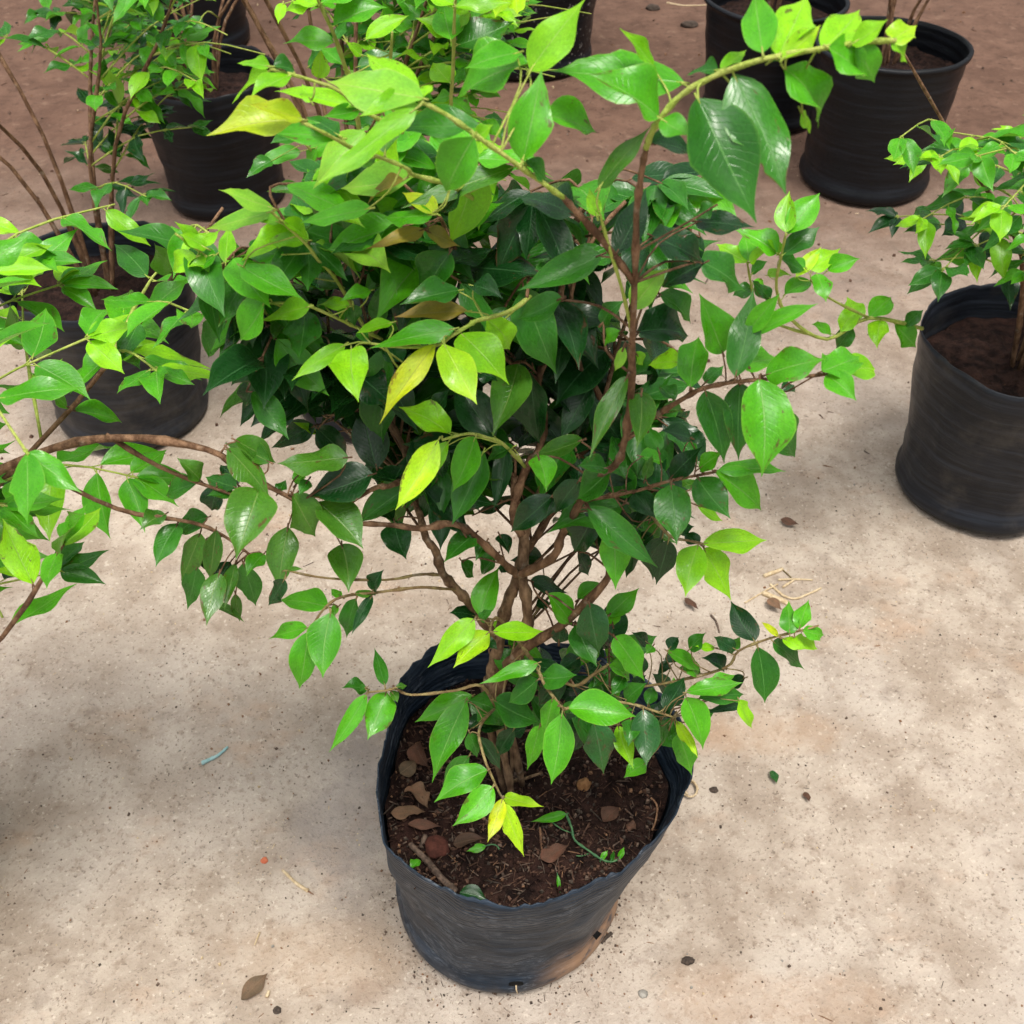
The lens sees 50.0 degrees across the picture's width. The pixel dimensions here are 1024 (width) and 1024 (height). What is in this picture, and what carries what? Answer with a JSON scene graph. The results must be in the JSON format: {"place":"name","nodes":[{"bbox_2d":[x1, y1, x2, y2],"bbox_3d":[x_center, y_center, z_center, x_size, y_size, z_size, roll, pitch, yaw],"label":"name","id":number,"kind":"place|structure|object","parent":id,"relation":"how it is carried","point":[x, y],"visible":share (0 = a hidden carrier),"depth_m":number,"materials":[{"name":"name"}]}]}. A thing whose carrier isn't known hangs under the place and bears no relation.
{"place":"outdoors","nodes":[
{"label":"outdoors","id":0,"kind":"place"},
{"bbox_2d":[0,0,1023,1023],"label":"ground","id":1,"kind":"structure","parent":0,"point":[882,795],"depth_m":1.53,"materials":[{"name":"beige concrete"}]},
{"bbox_2d":[0,220,208,452],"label":"grow bag","id":2,"kind":"object","parent":1,"relation":"on","point":[178,410],"visible":0.32,"depth_m":1.90,"materials":[{"name":"plastic"}]},
{"bbox_2d":[0,0,265,296],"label":"shrub","id":3,"kind":"object","parent":2,"relation":"in","point":[192,58],"visible":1,"depth_m":1.69,"materials":[{"name":"green plant"}]},
{"bbox_2d":[135,0,249,56],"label":"grow bag","id":4,"kind":"object","parent":1,"relation":"on","point":[237,30],"visible":0.27,"depth_m":3.27,"materials":[{"name":"plastic"}]},
{"bbox_2d":[130,44,284,219],"bbox_3d":[-0.689,-0.881,2.565,0.323,0.304,0.325,0,43,0],"label":"grow bag","id":5,"kind":"object","parent":1,"relation":"on","point":[201,172],"visible":0.52,"depth_m":2.50,"materials":[{"name":"plastic"}]},
{"bbox_2d":[24,0,238,92],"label":"shrub","id":6,"kind":"object","parent":5,"relation":"in","point":[54,17],"visible":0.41,"depth_m":2.29,"materials":[{"name":"green plant"}]},
{"bbox_2d":[201,746,228,764],"bbox_3d":[-0.402,0.330,1.488,0.041,0.007,0.009,-30,51,-29],"label":"plastic strip","id":7,"kind":"object","parent":1,"relation":"on","point":[207,760],"visible":1,"depth_m":1.48,"materials":[{"name":"teal plastic"}]},
{"bbox_2d":[241,973,267,999],"bbox_3d":[-0.295,0.543,1.259,0.021,0.008,0.040,29,56,32],"label":"dead leaf","id":8,"kind":"object","parent":1,"relation":"on","point":[253,986],"visible":1,"depth_m":1.26,"materials":[{"name":"brown plant"}]},
{"bbox_2d":[260,857,267,863],"bbox_3d":[-0.311,0.438,1.378,0.010,0.004,0.010,0,43,0],"label":"crumb","id":9,"kind":"object","parent":1,"relation":"on","point":[263,860],"visible":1,"depth_m":1.38,"materials":[{"name":"orange"}]},
{"bbox_2d":[273,1006,280,1013],"bbox_3d":[-0.266,0.564,1.243,0.010,0.005,0.009,0,43,0],"label":"clod","id":10,"kind":"object","parent":1,"relation":"on","point":[276,1009],"visible":1,"depth_m":1.24,"materials":[{"name":"soil"}]},
{"bbox_2d":[281,869,308,892],"bbox_3d":[-0.269,0.457,1.358,0.044,0.008,0.006,26,49,25],"label":"straw","id":11,"kind":"object","parent":1,"relation":"on","point":[299,885],"visible":1,"depth_m":1.35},
{"bbox_2d":[290,242,414,440],"bbox_3d":[-0.259,-0.325,1.968,0.320,0.304,0.315,0,43,0],"label":"grow bag","id":12,"kind":"object","parent":1,"relation":"on","point":[335,324],"visible":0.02,"depth_m":1.88,"materials":[{"name":"plastic"}]},
{"bbox_2d":[241,0,590,279],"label":"shrub","id":13,"kind":"object","parent":12,"relation":"in","point":[466,24],"visible":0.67,"depth_m":1.44,"materials":[{"name":"green plant"}]},
{"bbox_2d":[0,3,1013,472],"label":"litter","id":14,"kind":"object","parent":1,"relation":"on","point":[586,161],"visible":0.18,"depth_m":2.82,"materials":[{"name":"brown wood"}]},
{"bbox_2d":[358,858,659,1023],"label":"bag crumbs","id":15,"kind":"object","parent":1,"relation":"on","point":[531,1002],"visible":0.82,"depth_m":1.27,"materials":[{"name":"brown soil"}]},
{"bbox_2d":[1,51,1022,1023],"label":"grit","id":16,"kind":"object","parent":1,"relation":"on","point":[377,757],"visible":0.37,"depth_m":1.47,"materials":[{"name":"brown gravel"}]},
{"bbox_2d":[459,0,595,80],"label":"grow bag","id":17,"kind":"object","parent":1,"relation":"on","point":[581,48],"visible":0.31,"depth_m":3.13,"materials":[{"name":"plastic"}]},
{"bbox_2d":[376,639,693,992],"bbox_3d":[0.023,0.358,1.233,0.331,0.309,0.331,0,43,0],"label":"grow bag","id":18,"kind":"object","parent":1,"relation":"on","point":[486,944],"visible":0.56,"depth_m":1.16,"materials":[{"name":"plastic"}]},
{"bbox_2d":[399,761,415,776],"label":"dead leaf","id":19,"kind":"object","parent":18,"relation":"on","point":[407,768],"visible":1,"depth_m":1.18,"materials":[{"name":"brown plant"}]},
{"bbox_2d":[391,805,424,819],"bbox_3d":[-0.110,0.313,1.151,0.034,0.008,0.019,-12,44,-13],"label":"dead leaf","id":20,"kind":"object","parent":18,"relation":"on","point":[401,812],"visible":1,"depth_m":1.15,"materials":[{"name":"brown plant"}]},
{"bbox_2d":[410,859,420,867],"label":"fallen leaf","id":21,"kind":"object","parent":18,"relation":"on","point":[415,863],"visible":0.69,"depth_m":1.11,"materials":[{"name":"green plant"}]},
{"bbox_2d":[404,781,429,807],"bbox_3d":[-0.098,0.296,1.154,0.026,0.013,0.036,-4,32,-39],"label":"dead leaf","id":22,"kind":"object","parent":18,"relation":"on","point":[419,792],"visible":1,"depth_m":1.16,"materials":[{"name":"brown plant"}]},
{"bbox_2d":[407,741,427,766],"bbox_3d":[-0.102,0.263,1.187,0.022,0.010,0.044,-46,32,2],"label":"dead leaf","id":23,"kind":"object","parent":18,"relation":"on","point":[416,753],"visible":1,"depth_m":1.19,"materials":[{"name":"brown plant"}]},
{"bbox_2d":[418,834,427,848],"bbox_3d":[-0.091,0.340,1.131,0.010,0.007,0.016,0,43,0],"label":"stick","id":24,"kind":"object","parent":18,"relation":"on","point":[423,838],"visible":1,"depth_m":1.13,"materials":[{"name":"brown wood"}]},
{"bbox_2d":[408,819,438,829],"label":"dead leaf","id":25,"kind":"object","parent":18,"relation":"on","point":[422,824],"visible":1,"depth_m":1.14,"materials":[{"name":"brown plant"}]},
{"bbox_2d":[408,842,458,892],"bbox_3d":[-0.081,0.358,1.105,0.010,0.013,0.074,-32,52,-30],"label":"stick","id":26,"kind":"object","parent":18,"relation":"on","point":[434,870],"visible":0.91,"depth_m":1.10,"materials":[{"name":"brown wood"}]},
{"bbox_2d":[425,835,449,858],"bbox_3d":[-0.077,0.344,1.127,0.025,0.014,0.026,-9,44,-9],"label":"stone","id":27,"kind":"object","parent":18,"relation":"on","point":[436,846],"visible":1,"depth_m":1.12,"materials":[{"name":"brown stone"}]},
{"bbox_2d":[453,832,485,847],"bbox_3d":[-0.044,0.335,1.124,0.034,0.006,0.016,-11,43,0],"label":"dead leaf","id":28,"kind":"object","parent":18,"relation":"on","point":[462,839],"visible":1,"depth_m":1.13,"materials":[{"name":"brown plant"}]},
{"bbox_2d":[460,884,485,899],"bbox_3d":[-0.039,0.377,1.081,0.022,0.008,0.021,-22,47,-22],"label":"fallen leaf","id":29,"kind":"object","parent":18,"relation":"on","point":[471,890],"visible":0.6,"depth_m":1.08,"materials":[{"name":"green plant"}]},
{"bbox_2d":[468,843,499,852],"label":"seedling","id":30,"kind":"object","parent":18,"relation":"on","point":[477,848],"visible":1,"depth_m":1.12,"materials":[{"name":"green plant"}]},
{"bbox_2d":[384,679,663,906],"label":"soil litter","id":31,"kind":"object","parent":18,"relation":"on","point":[578,811],"visible":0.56,"depth_m":1.14,"materials":[{"name":"brown soil"}]},
{"bbox_2d":[513,771,542,782],"bbox_3d":[0.017,0.283,1.171,0.036,0.010,0.005,-17,46,-18],"label":"stick","id":32,"kind":"object","parent":18,"relation":"on","point":[527,777],"visible":0.85,"depth_m":1.17,"materials":[{"name":"brown wood"}]},
{"bbox_2d":[539,827,542,849],"bbox_3d":[0.030,0.338,1.128,0.005,0.007,0.033,0,43,0],"label":"stick","id":33,"kind":"object","parent":18,"relation":"on","point":[540,831],"visible":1,"depth_m":1.13,"materials":[{"name":"brown wood"}]},
{"bbox_2d":[173,0,916,855],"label":"shrub","id":34,"kind":"object","parent":18,"relation":"in","point":[405,372],"visible":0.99,"depth_m":0.76,"materials":[{"name":"green plant"}]},
{"bbox_2d":[540,843,567,862],"bbox_3d":[0.044,0.342,1.108,0.034,0.008,0.018,-20,48,-20],"label":"dead leaf","id":35,"kind":"object","parent":18,"relation":"on","point":[553,853],"visible":1,"depth_m":1.11,"materials":[{"name":"brown plant"}]},
{"bbox_2d":[557,873,560,892],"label":"seedling","id":36,"kind":"object","parent":18,"relation":"on","point":[558,881],"visible":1,"depth_m":1.10,"materials":[{"name":"green plant"}]},
{"bbox_2d":[531,811,624,863],"bbox_3d":[0.068,0.335,1.126,0.096,0.023,0.035,24,48,24],"label":"weed","id":37,"kind":"object","parent":18,"relation":"on","point":[554,816],"visible":1,"depth_m":1.13,"materials":[{"name":"green plant"}]},
{"bbox_2d":[577,777,591,791],"bbox_3d":[0.077,0.292,1.173,0.017,0.016,0.016,0,43,0],"label":"clod","id":38,"kind":"object","parent":18,"relation":"on","point":[585,783],"visible":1,"depth_m":1.17,"materials":[{"name":"brown soil"}]},
{"bbox_2d":[601,806,618,821],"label":"dead leaf","id":39,"kind":"object","parent":18,"relation":"on","point":[609,813],"visible":1,"depth_m":1.15,"materials":[{"name":"brown plant"}]},
{"bbox_2d":[626,820,635,830],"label":"dead leaf","id":40,"kind":"object","parent":18,"relation":"on","point":[631,825],"visible":1,"depth_m":1.14,"materials":[{"name":"brown plant"}]},
{"bbox_2d":[650,797,657,830],"bbox_3d":[0.150,0.317,1.153,0.010,0.007,0.037,0,43,0],"label":"stick","id":41,"kind":"object","parent":18,"relation":"on","point":[656,804],"visible":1,"depth_m":1.15,"materials":[{"name":"brown wood"}]},
{"bbox_2d":[601,931,612,943],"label":"twig","id":42,"kind":"object","parent":1,"relation":"on","point":[607,936],"visible":0.93,"depth_m":1.30,"materials":[{"name":"brown wood"}]},
{"bbox_2d":[638,989,647,998],"bbox_3d":[0.150,0.552,1.257,0.012,0.006,0.010,0,43,0],"label":"pebble","id":43,"kind":"object","parent":1,"relation":"on","point":[642,993],"visible":1,"depth_m":1.25,"materials":[{"name":"white stone"}]},
{"bbox_2d":[645,4,659,10],"bbox_3d":[0.465,-1.666,3.630,0.050,0.023,0.030,0,43,0],"label":"stone","id":44,"kind":"object","parent":1,"relation":"on","point":[652,7],"visible":1,"depth_m":3.62,"materials":[{"name":"grey stone"}]},
{"bbox_2d":[666,2,706,5],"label":"twig","id":45,"kind":"object","parent":1,"relation":"on","point":[685,5],"visible":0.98,"depth_m":3.65,"materials":[{"name":"wood"}]},
{"bbox_2d":[681,956,694,964],"bbox_3d":[0.206,0.524,1.284,0.017,0.010,0.010,0,43,0],"label":"clod","id":46,"kind":"object","parent":1,"relation":"on","point":[687,960],"visible":1,"depth_m":1.28,"materials":[{"name":"soil"}]},
{"bbox_2d":[680,20,697,27],"bbox_3d":[0.568,-1.559,3.511,0.060,0.025,0.039,0,43,0],"label":"stone","id":47,"kind":"object","parent":1,"relation":"on","point":[689,24],"visible":1,"depth_m":3.50,"materials":[{"name":"grey stone"}]},
{"bbox_2d":[684,779,698,797],"bbox_3d":[0.235,0.364,1.448,0.025,0.009,0.028,0,43,0],"label":"tendril","id":48,"kind":"object","parent":1,"relation":"on","point":[696,792],"visible":0.52,"depth_m":1.44,"materials":[{"name":"plant"}]},
{"bbox_2d":[685,598,697,608],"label":"dead leaf","id":49,"kind":"object","parent":1,"relation":"on","point":[688,601],"visible":1,"depth_m":1.69,"materials":[{"name":"brown plant"}]},
{"bbox_2d":[710,786,717,792],"bbox_3d":[0.267,0.368,1.453,0.011,0.006,0.010,-14,45,-14],"label":"clod","id":50,"kind":"object","parent":1,"relation":"on","point":[713,789],"visible":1,"depth_m":1.45,"materials":[{"name":"soil"}]},
{"bbox_2d":[710,614,719,632],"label":"twig","id":51,"kind":"object","parent":1,"relation":"on","point":[712,616],"visible":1,"depth_m":1.67,"materials":[{"name":"brown wood"}]},
{"bbox_2d":[744,583,777,603],"bbox_3d":[0.389,0.127,1.712,0.073,0.005,0.003,-26,49,-25],"label":"straw","id":52,"kind":"object","parent":1,"relation":"on","point":[750,599],"visible":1,"depth_m":1.71,"materials":[{"name":"beige plant"}]},
{"bbox_2d":[763,567,783,577],"bbox_3d":[0.415,0.096,1.746,0.036,0.007,0.007,-17,46,-17],"label":"straw","id":53,"kind":"object","parent":1,"relation":"on","point":[771,573],"visible":1,"depth_m":1.74,"materials":[{"name":"beige plant"}]},
{"bbox_2d":[767,597,780,608],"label":"dead leaf","id":54,"kind":"object","parent":1,"relation":"on","point":[774,602],"visible":1,"depth_m":1.68,"materials":[{"name":"brown plant"}]},
{"bbox_2d":[770,770,778,782],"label":"leaf","id":55,"kind":"object","parent":1,"relation":"on","point":[774,775],"visible":1,"depth_m":1.47,"materials":[{"name":"green plant"}]},
{"bbox_2d":[702,0,849,131],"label":"grow bag","id":56,"kind":"object","parent":1,"relation":"on","point":[724,37],"visible":0.27,"depth_m":2.83,"materials":[{"name":"plastic"}]},
{"bbox_2d":[767,0,781,12],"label":"shrub","id":57,"kind":"object","parent":56,"relation":"on","point":[770,3],"visible":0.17,"depth_m":2.83,"materials":[{"name":"brown plant"}]},
{"bbox_2d":[762,591,789,604],"bbox_3d":[0.410,0.134,1.704,0.044,0.011,0.010,23,48,23],"label":"straw","id":58,"kind":"object","parent":1,"relation":"on","point":[771,595],"visible":0.86,"depth_m":1.70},
{"bbox_2d":[782,579,794,587],"bbox_3d":[0.435,0.113,1.728,0.025,0.007,0.004,-26,49,-25],"label":"straw","id":59,"kind":"object","parent":1,"relation":"on","point":[787,584],"visible":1,"depth_m":1.73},
{"bbox_2d":[781,517,797,524],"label":"dead leaf","id":60,"kind":"object","parent":1,"relation":"on","point":[787,521],"visible":1,"depth_m":1.82,"materials":[{"name":"brown plant"}]},
{"bbox_2d":[769,583,821,599],"bbox_3d":[0.443,0.126,1.714,0.081,0.008,0.029,6,43,6],"label":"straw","id":61,"kind":"object","parent":1,"relation":"on","point":[788,597],"visible":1,"depth_m":1.71,"materials":[{"name":"plant"}]},
{"bbox_2d":[778,578,812,580],"bbox_3d":[0.447,0.107,1.732,0.054,0.007,0.007,0,43,0],"label":"straw","id":62,"kind":"object","parent":1,"relation":"on","point":[784,579],"visible":1,"depth_m":1.73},
{"bbox_2d":[803,792,810,800],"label":"dead leaf","id":63,"kind":"object","parent":1,"relation":"on","point":[807,795],"visible":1,"depth_m":1.45,"materials":[{"name":"brown plant"}]},
{"bbox_2d":[799,16,973,205],"bbox_3d":[0.871,-0.954,2.624,0.353,0.331,0.349,0,43,0],"label":"grow bag","id":64,"kind":"object","parent":1,"relation":"on","point":[863,123],"visible":0.6,"depth_m":2.54,"materials":[{"name":"plastic"}]},
{"bbox_2d":[881,0,929,65],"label":"shrub","id":65,"kind":"object","parent":64,"relation":"on","point":[886,50],"visible":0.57,"depth_m":2.48,"materials":[{"name":"brown plant"}]},
{"bbox_2d":[895,283,1023,535],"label":"grow bag","id":66,"kind":"object","parent":1,"relation":"on","point":[959,462],"visible":0.9,"depth_m":1.75,"materials":[{"name":"plastic"}]},
{"bbox_2d":[717,54,1023,369],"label":"shrub","id":67,"kind":"object","parent":66,"relation":"in","point":[992,217],"visible":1,"depth_m":1.39,"materials":[{"name":"green plant"}]},
{"bbox_3d":[-0.756,0.387,1.206,0.326,0.303,0.318,0,43,0],"label":"grow bag","id":68,"kind":"object","parent":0,"visible":0},
{"bbox_2d":[0,203,376,641],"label":"shrub","id":69,"kind":"object","parent":68,"relation":"in","point":[34,482],"visible":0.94,"depth_m":0.83,"materials":[{"name":"green plant"}]}
]}

